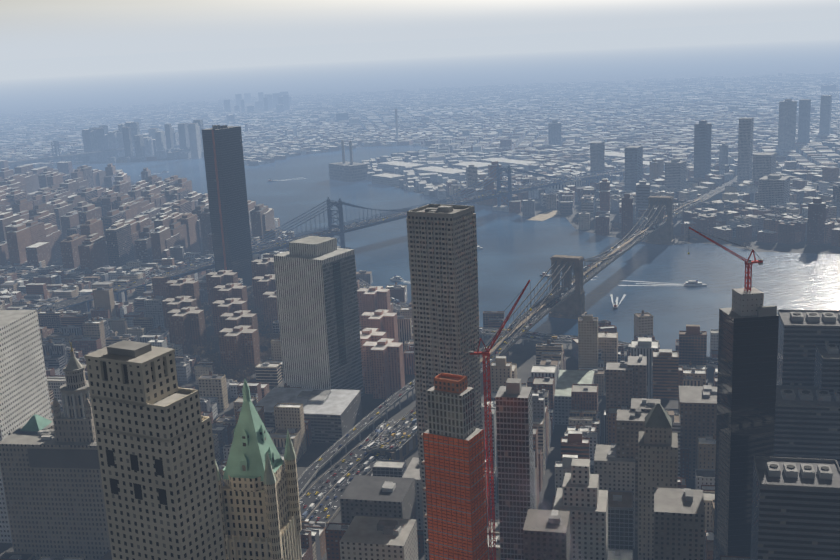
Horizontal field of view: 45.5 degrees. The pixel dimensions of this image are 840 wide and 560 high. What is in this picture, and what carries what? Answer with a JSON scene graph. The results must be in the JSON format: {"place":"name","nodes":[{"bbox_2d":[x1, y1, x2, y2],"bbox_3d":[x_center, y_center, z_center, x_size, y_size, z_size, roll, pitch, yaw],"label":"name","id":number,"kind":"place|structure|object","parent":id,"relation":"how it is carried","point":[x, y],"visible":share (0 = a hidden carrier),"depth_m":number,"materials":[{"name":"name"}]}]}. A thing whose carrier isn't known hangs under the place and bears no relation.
{"place":"outdoors","nodes":[
{"label":"outdoors","id":0,"kind":"place"},
{"bbox_2d":[0,19,839,559],"bbox_3d":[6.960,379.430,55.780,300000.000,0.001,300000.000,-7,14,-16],"label":"ground","id":1,"kind":"structure","parent":0,"point":[670,53],"depth_m":11515.65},
{"bbox_2d":[5,139,736,522],"bbox_3d":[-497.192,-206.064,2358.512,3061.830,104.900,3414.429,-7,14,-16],"label":"bridge","id":2,"kind":"structure","parent":1,"relation":"on","point":[319,499],"depth_m":1362.77,"materials":[{"name":"grey metal"}]},
{"bbox_2d":[52,173,751,464],"bbox_3d":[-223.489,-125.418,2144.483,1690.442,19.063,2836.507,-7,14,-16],"label":"trees","id":3,"kind":"object","parent":1,"relation":"on","point":[209,345],"visible":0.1,"depth_m":1303.84,"materials":[{"name":"green plant"}]},
{"bbox_2d":[0,72,839,559],"bbox_3d":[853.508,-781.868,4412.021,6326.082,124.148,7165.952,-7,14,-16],"label":"buildings","id":4,"kind":"structure","parent":1,"relation":"on","point":[112,226],"depth_m":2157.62,"materials":[{"name":"grey concrete"}]},
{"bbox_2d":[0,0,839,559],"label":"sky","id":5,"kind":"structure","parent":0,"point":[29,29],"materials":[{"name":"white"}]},
{"bbox_2d":[51,146,839,356],"bbox_3d":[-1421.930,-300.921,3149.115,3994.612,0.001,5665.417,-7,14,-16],"label":"river","id":6,"kind":"structure","parent":0,"point":[516,253],"depth_m":1704.65,"materials":[{"name":"liquid"}]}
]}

